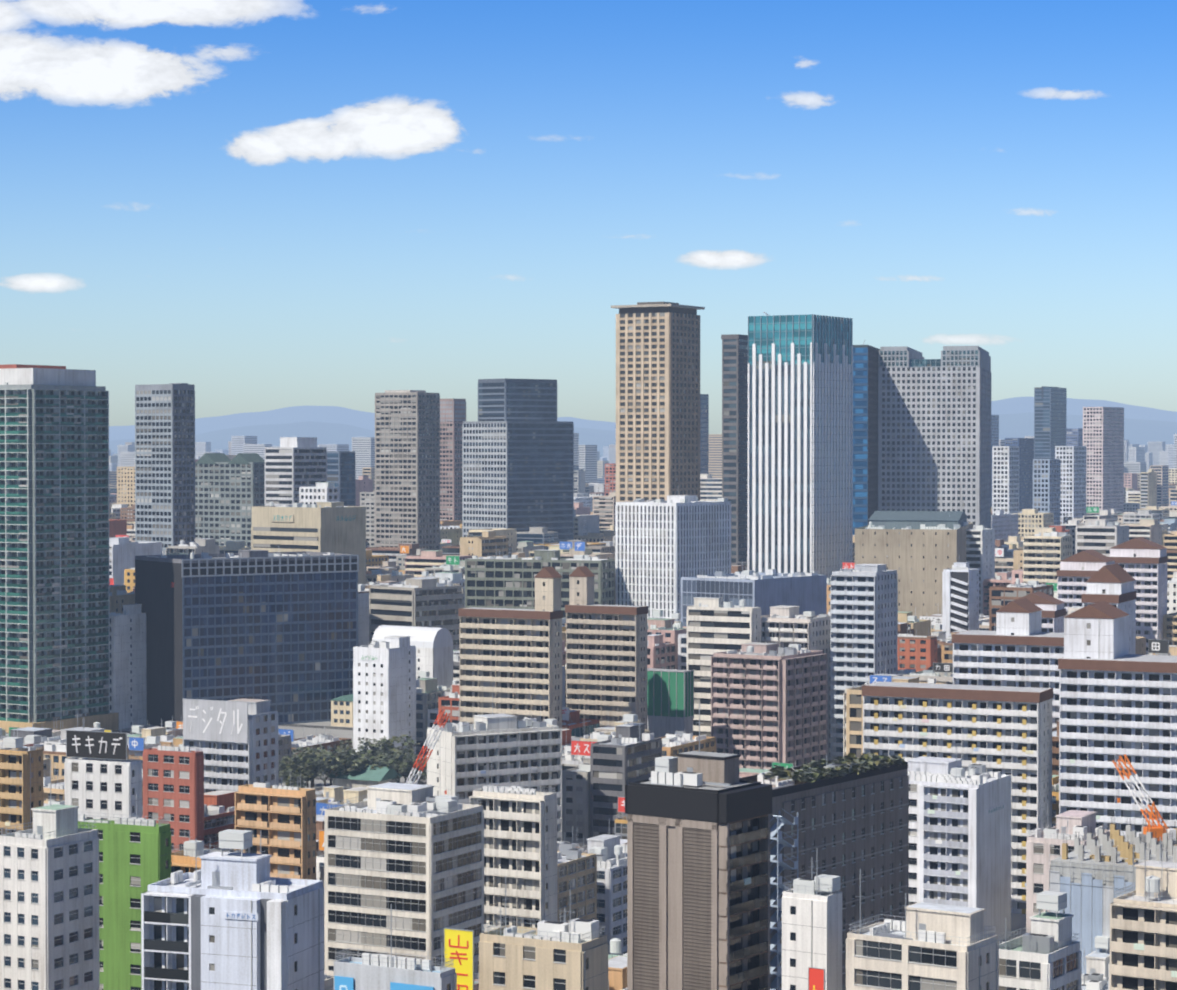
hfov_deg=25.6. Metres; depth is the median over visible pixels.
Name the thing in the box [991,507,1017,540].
city block
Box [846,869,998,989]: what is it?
building
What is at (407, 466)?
tower
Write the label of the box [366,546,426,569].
city block
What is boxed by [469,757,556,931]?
white apartment building
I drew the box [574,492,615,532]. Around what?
city block
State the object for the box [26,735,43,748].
building
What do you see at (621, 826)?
building
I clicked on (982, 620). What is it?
building
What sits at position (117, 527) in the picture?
city block
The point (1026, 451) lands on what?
tower
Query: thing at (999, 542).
city block
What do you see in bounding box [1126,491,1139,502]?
city block
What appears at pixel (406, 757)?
tree
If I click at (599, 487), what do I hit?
city block
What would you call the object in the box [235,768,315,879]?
orange apartment building
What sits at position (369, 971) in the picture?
building
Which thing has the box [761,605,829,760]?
stepped apartment building
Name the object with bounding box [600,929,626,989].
building
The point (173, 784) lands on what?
brick building
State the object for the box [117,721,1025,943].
pavements
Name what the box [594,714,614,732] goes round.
building
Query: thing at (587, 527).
building
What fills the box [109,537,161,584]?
building
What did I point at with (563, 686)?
building
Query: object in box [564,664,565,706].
building
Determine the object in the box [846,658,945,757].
building
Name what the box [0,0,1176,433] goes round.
sky
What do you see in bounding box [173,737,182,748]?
building
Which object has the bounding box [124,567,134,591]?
building
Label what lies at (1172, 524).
city block
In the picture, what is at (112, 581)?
building
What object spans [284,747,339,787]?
tree
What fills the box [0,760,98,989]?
building edge
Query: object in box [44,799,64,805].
building
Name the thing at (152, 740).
building
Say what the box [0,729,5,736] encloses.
building
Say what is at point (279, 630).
dark office slab
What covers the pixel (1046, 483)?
tower
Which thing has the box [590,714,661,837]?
building
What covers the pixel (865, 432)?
skyscraper
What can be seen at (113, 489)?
city block
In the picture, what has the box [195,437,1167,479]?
city
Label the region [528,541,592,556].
city block
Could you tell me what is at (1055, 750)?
building
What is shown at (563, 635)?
building
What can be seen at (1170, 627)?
building
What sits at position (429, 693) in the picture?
building
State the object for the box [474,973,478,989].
building
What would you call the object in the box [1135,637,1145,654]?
building
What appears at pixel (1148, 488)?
building
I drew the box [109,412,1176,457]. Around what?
mountains
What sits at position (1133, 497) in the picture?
city block
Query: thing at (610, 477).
city block
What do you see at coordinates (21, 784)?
tan apartment building
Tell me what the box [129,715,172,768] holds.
building
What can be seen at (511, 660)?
cream apartment building
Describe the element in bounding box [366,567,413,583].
building
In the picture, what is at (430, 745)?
red white crane
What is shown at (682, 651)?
building
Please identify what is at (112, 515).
city block
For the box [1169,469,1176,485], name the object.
city block
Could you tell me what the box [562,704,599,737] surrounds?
building
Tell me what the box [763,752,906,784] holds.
roof garden
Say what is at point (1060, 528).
city block
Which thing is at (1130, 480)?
city block
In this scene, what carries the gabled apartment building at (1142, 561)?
on the pavements
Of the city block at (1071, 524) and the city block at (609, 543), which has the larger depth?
the city block at (1071, 524)
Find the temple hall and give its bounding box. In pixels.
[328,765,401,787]
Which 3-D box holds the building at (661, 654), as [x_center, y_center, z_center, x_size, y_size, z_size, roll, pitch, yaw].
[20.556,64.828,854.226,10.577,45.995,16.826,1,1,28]
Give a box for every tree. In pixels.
[279,752,328,787]
[279,755,295,773]
[279,770,310,787]
[282,768,316,787]
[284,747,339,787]
[296,739,354,785]
[298,749,347,785]
[322,747,356,757]
[324,753,372,776]
[342,753,376,771]
[346,747,379,757]
[354,755,397,765]
[357,737,412,757]
[361,750,402,764]
[364,733,419,759]
[366,747,414,755]
[370,757,410,782]
[393,750,426,781]
[401,762,426,782]
[402,754,426,777]
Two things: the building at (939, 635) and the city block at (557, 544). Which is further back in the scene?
the city block at (557, 544)
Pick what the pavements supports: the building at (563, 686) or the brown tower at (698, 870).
the brown tower at (698, 870)
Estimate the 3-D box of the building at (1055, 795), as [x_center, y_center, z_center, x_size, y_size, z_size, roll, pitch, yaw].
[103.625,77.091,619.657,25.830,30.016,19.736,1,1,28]
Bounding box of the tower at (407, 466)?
[375,390,439,550]
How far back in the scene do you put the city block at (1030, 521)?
1816.90 m
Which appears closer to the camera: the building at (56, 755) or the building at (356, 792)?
the building at (356, 792)
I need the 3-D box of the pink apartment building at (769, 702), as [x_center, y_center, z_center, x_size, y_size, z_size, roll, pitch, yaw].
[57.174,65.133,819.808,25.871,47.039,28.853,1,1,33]
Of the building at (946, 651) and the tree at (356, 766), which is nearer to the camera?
the tree at (356, 766)
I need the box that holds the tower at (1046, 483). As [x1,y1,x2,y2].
[1033,459,1060,524]
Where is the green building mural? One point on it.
(134, 857)
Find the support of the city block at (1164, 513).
on the ground
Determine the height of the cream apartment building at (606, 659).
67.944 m
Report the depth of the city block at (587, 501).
2376.48 m
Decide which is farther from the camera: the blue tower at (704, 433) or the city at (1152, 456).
the city at (1152, 456)
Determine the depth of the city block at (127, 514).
1982.01 m
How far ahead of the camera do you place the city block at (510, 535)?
1446.24 m
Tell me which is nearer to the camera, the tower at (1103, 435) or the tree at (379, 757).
the tree at (379, 757)
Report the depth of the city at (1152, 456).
6715.80 m
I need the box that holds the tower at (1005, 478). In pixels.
[992,446,1018,514]
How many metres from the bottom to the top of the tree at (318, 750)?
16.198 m
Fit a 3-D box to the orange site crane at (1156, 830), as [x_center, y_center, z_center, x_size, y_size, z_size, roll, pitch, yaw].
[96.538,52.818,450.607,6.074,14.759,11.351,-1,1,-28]
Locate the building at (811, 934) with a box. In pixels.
[782,857,841,989]
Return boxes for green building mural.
[78,793,170,989]
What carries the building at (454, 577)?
on the ground
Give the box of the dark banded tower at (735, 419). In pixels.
[721,334,747,564]
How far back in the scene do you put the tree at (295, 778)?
763.47 m
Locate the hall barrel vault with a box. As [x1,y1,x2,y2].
[372,625,452,685]
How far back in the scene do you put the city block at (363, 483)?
1958.26 m
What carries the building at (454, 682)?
on the ground
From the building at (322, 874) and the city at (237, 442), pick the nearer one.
the building at (322, 874)
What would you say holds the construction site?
on the ground
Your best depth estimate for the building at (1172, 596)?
1008.20 m
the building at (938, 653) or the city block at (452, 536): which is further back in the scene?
the city block at (452, 536)
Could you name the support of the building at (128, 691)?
on the ground
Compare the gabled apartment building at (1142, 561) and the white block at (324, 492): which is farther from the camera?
the white block at (324, 492)
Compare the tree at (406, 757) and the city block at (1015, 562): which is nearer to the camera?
the tree at (406, 757)
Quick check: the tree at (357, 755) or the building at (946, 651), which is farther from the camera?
the building at (946, 651)
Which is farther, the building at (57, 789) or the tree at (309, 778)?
the tree at (309, 778)
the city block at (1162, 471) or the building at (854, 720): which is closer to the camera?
the building at (854, 720)
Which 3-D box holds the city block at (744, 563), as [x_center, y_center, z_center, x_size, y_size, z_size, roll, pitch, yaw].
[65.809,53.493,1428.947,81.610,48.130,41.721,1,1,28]
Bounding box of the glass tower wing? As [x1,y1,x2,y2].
[462,421,573,542]
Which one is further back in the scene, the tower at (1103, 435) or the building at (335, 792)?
the tower at (1103, 435)
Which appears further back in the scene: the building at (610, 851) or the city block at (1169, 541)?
the city block at (1169, 541)
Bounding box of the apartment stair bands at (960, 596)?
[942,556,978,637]
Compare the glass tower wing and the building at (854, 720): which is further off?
the glass tower wing
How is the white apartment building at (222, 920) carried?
on the pavements
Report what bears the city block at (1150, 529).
on the ground
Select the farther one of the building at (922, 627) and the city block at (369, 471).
the city block at (369, 471)
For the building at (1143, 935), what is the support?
on the pavements
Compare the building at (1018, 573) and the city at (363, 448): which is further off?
the city at (363, 448)
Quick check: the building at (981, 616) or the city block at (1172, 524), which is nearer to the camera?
the building at (981, 616)
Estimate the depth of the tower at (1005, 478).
1971.24 m
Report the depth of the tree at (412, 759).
785.52 m
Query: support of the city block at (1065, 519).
on the ground
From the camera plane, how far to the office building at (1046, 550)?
1070.73 m
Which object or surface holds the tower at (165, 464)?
on the ground
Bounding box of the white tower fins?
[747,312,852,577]
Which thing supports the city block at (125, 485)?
on the ground
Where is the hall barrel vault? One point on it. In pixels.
(434, 650)
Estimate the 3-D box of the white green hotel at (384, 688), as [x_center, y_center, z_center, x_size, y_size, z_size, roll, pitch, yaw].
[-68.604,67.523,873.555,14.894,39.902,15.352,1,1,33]
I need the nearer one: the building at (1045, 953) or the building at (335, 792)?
the building at (1045, 953)
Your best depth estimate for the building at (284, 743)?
808.14 m
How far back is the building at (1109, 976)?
402.84 m
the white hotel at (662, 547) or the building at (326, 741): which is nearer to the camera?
the building at (326, 741)
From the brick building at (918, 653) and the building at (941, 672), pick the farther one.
the brick building at (918, 653)
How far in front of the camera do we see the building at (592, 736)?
700.53 m
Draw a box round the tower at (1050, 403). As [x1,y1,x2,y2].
[1034,386,1066,458]
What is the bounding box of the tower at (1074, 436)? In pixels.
[1066,428,1082,445]
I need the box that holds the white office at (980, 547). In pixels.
[963,521,994,614]
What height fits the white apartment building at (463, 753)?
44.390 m
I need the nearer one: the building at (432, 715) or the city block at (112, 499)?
the building at (432, 715)
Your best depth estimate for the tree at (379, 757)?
772.13 m
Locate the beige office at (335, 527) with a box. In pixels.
[251,502,365,583]
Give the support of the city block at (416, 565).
on the ground
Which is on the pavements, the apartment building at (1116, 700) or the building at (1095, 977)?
the apartment building at (1116, 700)
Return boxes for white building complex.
[324,782,483,978]
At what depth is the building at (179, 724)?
839.96 m
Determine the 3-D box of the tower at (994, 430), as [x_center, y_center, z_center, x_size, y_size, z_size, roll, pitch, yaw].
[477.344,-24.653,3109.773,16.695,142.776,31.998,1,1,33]
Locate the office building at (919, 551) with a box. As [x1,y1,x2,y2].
[855,511,972,618]
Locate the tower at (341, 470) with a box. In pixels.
[327,452,355,505]
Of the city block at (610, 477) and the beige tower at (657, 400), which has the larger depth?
the city block at (610, 477)
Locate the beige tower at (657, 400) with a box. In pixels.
[611,302,704,501]
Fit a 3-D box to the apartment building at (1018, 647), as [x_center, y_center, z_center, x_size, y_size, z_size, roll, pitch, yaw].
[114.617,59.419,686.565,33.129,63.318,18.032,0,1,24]
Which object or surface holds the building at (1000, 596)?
on the ground
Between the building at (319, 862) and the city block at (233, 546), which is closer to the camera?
the building at (319, 862)
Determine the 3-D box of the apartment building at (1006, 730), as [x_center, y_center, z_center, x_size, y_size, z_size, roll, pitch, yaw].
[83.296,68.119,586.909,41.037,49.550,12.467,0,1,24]
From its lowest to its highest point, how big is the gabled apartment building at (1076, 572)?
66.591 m
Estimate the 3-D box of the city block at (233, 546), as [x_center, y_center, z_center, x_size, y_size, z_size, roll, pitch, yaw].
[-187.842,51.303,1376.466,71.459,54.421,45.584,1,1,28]
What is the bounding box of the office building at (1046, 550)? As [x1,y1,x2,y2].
[1023,527,1072,584]
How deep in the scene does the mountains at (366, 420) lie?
25507.97 m
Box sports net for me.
[647,668,693,737]
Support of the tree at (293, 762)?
on the ground
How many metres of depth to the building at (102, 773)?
444.56 m
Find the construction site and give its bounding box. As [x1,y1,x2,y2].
[1049,818,1176,973]
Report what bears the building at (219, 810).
on the ground
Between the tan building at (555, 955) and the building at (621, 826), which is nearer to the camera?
the tan building at (555, 955)
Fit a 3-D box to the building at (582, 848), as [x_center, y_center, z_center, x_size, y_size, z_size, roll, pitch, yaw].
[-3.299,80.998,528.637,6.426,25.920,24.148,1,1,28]
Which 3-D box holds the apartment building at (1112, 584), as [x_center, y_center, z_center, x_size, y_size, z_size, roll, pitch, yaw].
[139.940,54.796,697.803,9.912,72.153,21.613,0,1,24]
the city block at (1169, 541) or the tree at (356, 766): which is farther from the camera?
the city block at (1169, 541)
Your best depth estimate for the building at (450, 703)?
790.92 m
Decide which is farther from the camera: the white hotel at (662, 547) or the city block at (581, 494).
the city block at (581, 494)
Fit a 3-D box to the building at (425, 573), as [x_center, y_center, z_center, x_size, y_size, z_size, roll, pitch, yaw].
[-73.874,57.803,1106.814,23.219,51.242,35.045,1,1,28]
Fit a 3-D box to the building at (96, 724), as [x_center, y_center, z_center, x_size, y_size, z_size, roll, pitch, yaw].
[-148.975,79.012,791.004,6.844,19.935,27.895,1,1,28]
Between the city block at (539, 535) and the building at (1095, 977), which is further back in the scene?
the city block at (539, 535)
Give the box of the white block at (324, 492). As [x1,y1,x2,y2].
[299,482,338,504]
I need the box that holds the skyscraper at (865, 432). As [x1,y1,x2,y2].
[853,340,879,534]
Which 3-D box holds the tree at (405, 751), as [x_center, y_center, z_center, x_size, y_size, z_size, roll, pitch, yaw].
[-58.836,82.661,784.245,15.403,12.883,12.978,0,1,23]
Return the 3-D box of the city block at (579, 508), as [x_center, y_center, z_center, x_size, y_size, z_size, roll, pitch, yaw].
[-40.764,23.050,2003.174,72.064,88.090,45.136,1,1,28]
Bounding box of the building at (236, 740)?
[183,698,278,792]
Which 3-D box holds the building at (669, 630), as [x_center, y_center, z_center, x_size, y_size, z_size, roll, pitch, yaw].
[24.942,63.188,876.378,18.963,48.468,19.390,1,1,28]
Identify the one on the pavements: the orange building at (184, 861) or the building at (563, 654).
the orange building at (184, 861)
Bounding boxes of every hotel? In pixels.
[353,635,415,753]
[615,487,730,619]
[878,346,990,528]
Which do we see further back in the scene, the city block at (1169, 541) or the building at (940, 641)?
the city block at (1169, 541)
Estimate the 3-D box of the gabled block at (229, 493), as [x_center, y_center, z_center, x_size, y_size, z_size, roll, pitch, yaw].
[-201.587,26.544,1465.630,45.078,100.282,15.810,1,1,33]
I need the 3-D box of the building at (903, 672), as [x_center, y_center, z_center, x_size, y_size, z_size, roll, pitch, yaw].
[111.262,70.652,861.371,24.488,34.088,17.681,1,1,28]
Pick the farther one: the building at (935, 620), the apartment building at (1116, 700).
the building at (935, 620)
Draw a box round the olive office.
[465,544,614,624]
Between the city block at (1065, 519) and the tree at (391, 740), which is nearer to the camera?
the tree at (391, 740)
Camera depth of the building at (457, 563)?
1197.76 m
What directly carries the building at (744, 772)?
on the ground
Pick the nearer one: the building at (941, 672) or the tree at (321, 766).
the tree at (321, 766)
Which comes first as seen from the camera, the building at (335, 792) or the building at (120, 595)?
the building at (335, 792)
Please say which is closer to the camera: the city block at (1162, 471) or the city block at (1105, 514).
the city block at (1105, 514)
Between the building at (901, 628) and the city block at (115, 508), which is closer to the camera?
the building at (901, 628)
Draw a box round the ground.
[112,724,426,784]
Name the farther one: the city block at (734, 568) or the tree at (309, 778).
the city block at (734, 568)
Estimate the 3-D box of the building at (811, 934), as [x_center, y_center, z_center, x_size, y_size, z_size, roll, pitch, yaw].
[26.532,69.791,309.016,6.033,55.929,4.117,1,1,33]
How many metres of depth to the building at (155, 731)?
743.10 m
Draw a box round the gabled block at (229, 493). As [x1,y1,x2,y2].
[195,453,264,545]
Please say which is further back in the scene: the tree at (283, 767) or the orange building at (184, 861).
the tree at (283, 767)
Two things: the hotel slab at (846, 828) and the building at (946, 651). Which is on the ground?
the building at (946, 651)
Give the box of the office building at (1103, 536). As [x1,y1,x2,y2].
[1075,519,1128,556]
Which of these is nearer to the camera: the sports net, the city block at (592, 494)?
the sports net
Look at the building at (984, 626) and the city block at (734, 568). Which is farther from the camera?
the city block at (734, 568)
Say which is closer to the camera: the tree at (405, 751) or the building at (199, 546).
the tree at (405, 751)
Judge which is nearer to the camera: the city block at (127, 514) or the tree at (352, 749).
the tree at (352, 749)
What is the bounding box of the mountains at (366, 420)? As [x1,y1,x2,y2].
[109,397,1176,440]
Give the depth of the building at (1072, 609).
904.68 m
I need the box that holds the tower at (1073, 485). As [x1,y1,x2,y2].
[1055,446,1086,523]
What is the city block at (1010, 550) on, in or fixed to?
on the ground
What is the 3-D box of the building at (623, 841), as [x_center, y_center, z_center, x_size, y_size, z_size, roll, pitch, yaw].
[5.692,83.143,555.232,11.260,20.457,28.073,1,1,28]
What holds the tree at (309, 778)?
on the ground
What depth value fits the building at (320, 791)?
719.97 m
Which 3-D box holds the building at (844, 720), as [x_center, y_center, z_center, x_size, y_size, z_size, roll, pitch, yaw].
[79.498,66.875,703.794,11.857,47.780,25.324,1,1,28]
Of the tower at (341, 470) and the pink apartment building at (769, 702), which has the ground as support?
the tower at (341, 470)
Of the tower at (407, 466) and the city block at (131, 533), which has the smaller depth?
the tower at (407, 466)
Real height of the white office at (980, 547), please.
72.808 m
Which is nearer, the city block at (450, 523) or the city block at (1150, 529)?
the city block at (1150, 529)
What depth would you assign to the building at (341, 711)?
960.71 m
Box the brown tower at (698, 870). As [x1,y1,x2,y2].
[625,703,771,989]
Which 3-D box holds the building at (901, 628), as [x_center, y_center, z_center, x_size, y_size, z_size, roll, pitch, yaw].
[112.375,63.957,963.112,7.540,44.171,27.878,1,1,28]
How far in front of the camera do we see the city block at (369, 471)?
2813.03 m
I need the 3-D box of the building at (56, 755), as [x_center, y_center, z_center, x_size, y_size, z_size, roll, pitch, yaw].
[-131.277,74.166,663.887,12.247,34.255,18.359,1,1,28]
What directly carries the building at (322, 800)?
on the ground
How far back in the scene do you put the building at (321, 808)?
585.25 m
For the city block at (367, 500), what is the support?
on the ground
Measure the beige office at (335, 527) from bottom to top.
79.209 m
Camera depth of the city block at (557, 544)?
1585.64 m
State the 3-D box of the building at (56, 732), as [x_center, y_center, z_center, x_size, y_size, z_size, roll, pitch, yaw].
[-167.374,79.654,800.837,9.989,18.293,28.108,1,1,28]
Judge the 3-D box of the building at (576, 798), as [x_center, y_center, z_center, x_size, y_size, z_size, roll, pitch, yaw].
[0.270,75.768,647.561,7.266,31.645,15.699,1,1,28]
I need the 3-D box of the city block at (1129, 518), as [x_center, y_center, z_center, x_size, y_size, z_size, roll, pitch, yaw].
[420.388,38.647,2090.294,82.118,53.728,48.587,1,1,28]
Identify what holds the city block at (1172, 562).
on the ground
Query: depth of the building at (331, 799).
644.89 m
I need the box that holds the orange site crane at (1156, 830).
[1112,754,1175,843]
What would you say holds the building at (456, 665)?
on the ground
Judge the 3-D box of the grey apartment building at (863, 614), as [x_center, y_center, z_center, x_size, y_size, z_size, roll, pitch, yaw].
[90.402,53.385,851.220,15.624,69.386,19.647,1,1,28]
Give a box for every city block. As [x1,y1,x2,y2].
[109,487,116,492]
[109,496,116,502]
[109,507,133,528]
[109,519,126,536]
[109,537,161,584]
[111,504,127,519]
[117,463,134,506]
[120,504,134,524]
[127,524,134,541]
[220,541,250,552]
[355,476,372,505]
[360,492,374,547]
[362,467,374,491]
[366,543,423,560]
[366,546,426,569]
[366,550,471,577]
[367,531,511,573]
[440,520,461,525]
[440,524,461,528]
[440,528,461,545]
[440,543,453,550]
[468,528,532,557]
[517,527,557,544]
[517,540,614,556]
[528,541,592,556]
[534,536,614,549]
[560,542,614,560]
[574,465,578,470]
[574,471,584,492]
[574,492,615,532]
[574,493,588,496]
[574,497,591,511]
[574,502,589,514]
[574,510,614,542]
[585,487,593,496]
[590,492,604,496]
[594,484,604,491]
[599,541,612,545]
[605,463,615,495]
[700,474,721,500]
[731,535,854,572]
[737,556,746,569]
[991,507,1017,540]
[995,539,1022,549]
[995,545,1011,557]
[995,548,1022,573]
[1002,545,1016,555]
[1004,536,1022,547]
[1013,509,1053,539]
[1049,525,1069,534]
[1061,520,1079,529]
[1063,517,1080,523]
[1070,523,1084,554]
[1073,510,1167,530]
[1083,507,1117,522]
[1110,506,1168,521]
[1117,513,1176,531]
[1119,519,1161,545]
[1124,465,1168,505]
[1124,473,1137,490]
[1124,503,1139,511]
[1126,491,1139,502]
[1128,492,1139,502]
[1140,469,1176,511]
[1162,531,1167,545]
[1163,533,1176,549]
[1167,550,1176,579]
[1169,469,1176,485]
[1169,512,1176,518]
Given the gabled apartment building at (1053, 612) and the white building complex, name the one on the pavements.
the gabled apartment building at (1053, 612)
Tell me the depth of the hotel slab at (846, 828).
366.86 m
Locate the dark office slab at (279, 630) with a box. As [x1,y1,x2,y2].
[135,540,358,728]
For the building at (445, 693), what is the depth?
882.36 m
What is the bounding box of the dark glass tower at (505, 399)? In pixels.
[478,378,556,420]
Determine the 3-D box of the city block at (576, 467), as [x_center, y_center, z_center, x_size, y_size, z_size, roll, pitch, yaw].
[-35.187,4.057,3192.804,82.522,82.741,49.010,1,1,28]
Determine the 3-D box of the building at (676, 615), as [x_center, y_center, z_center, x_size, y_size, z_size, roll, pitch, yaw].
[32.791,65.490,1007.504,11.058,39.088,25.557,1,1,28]
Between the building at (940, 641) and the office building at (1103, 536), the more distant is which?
the office building at (1103, 536)
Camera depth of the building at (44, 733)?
761.94 m
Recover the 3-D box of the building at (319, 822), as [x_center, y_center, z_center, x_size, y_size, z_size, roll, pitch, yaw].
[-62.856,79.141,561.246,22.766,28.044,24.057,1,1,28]
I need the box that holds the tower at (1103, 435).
[1083,407,1123,511]
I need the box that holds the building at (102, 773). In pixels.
[64,730,141,819]
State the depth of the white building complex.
422.02 m
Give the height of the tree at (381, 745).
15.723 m
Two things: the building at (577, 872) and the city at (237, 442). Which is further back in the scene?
the city at (237, 442)
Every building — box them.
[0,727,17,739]
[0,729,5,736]
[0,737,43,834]
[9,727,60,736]
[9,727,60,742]
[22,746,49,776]
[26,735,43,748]
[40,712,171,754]
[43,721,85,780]
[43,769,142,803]
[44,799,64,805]
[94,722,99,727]
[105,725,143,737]
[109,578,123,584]
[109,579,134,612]
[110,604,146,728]
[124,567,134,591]
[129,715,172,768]
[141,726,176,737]
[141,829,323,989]
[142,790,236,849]
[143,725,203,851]
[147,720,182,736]
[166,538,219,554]
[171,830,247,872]
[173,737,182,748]
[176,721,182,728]
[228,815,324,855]
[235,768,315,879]
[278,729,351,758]
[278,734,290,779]
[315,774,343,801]
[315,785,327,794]
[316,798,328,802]
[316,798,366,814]
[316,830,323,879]
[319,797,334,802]
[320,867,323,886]
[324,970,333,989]
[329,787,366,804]
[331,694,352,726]
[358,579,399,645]
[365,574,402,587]
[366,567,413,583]
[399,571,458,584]
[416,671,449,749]
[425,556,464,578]
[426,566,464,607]
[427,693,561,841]
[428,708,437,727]
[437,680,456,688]
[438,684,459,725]
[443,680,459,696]
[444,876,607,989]
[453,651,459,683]
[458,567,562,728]
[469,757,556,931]
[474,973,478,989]
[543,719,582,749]
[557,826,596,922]
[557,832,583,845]
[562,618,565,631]
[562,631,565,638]
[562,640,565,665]
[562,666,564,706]
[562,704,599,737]
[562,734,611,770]
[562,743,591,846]
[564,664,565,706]
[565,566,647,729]
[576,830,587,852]
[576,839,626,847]
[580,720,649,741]
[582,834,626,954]
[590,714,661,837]
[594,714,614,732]
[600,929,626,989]
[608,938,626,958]
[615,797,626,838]
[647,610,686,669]
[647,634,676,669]
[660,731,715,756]
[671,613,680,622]
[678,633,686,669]
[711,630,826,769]
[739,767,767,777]
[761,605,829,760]
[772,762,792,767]
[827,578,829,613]
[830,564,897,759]
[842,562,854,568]
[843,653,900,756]
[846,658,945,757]
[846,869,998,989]
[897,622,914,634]
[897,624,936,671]
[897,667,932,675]
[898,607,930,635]
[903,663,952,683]
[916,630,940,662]
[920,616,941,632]
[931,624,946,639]
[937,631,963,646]
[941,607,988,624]
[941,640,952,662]
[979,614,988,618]
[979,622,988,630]
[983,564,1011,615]
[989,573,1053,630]
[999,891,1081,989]
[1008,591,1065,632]
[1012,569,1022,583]
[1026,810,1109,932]
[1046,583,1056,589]
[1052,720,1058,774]
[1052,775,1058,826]
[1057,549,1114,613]
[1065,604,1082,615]
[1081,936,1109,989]
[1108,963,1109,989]
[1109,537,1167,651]
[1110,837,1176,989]
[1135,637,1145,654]
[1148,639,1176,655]
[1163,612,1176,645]
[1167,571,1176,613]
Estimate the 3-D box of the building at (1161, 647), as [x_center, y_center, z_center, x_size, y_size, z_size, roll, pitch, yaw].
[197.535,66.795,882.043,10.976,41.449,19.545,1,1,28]
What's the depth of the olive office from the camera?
1044.86 m
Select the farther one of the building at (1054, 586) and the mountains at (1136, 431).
the mountains at (1136, 431)
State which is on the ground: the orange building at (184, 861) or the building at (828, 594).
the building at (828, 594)
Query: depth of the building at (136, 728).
789.17 m
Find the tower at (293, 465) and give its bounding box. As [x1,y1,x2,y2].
[265,437,326,505]
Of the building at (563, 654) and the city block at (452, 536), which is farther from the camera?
the city block at (452, 536)
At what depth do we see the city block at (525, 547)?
1527.62 m
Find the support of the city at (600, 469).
on the ground
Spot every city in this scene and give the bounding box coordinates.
[109,433,1176,486]
[109,434,1173,484]
[109,436,1145,487]
[109,436,1173,470]
[125,440,1165,471]
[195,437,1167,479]
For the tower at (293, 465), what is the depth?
1398.99 m
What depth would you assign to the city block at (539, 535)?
1606.78 m
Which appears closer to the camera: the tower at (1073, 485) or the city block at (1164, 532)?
the city block at (1164, 532)
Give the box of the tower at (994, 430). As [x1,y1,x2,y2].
[991,415,998,506]
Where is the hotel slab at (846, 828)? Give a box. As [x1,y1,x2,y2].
[739,755,908,989]
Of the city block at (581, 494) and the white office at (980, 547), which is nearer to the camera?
the white office at (980, 547)
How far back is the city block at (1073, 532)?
1483.03 m
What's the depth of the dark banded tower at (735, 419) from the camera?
1401.04 m
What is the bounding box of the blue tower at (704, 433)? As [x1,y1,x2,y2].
[700,394,708,473]
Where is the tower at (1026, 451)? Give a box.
[1005,438,1033,510]
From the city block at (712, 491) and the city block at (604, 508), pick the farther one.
the city block at (712, 491)
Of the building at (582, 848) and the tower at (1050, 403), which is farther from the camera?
the tower at (1050, 403)
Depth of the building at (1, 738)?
739.95 m
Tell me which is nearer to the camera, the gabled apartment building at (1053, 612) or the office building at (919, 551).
the gabled apartment building at (1053, 612)
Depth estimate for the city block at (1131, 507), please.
2579.24 m
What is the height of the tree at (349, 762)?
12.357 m
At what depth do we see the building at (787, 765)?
739.14 m
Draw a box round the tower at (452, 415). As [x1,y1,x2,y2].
[440,399,465,520]
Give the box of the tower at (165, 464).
[135,383,194,554]
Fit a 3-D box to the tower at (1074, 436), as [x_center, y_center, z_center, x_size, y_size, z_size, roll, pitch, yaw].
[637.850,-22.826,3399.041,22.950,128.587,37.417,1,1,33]
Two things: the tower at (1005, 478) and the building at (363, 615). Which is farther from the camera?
the tower at (1005, 478)
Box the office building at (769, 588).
[681,561,826,625]

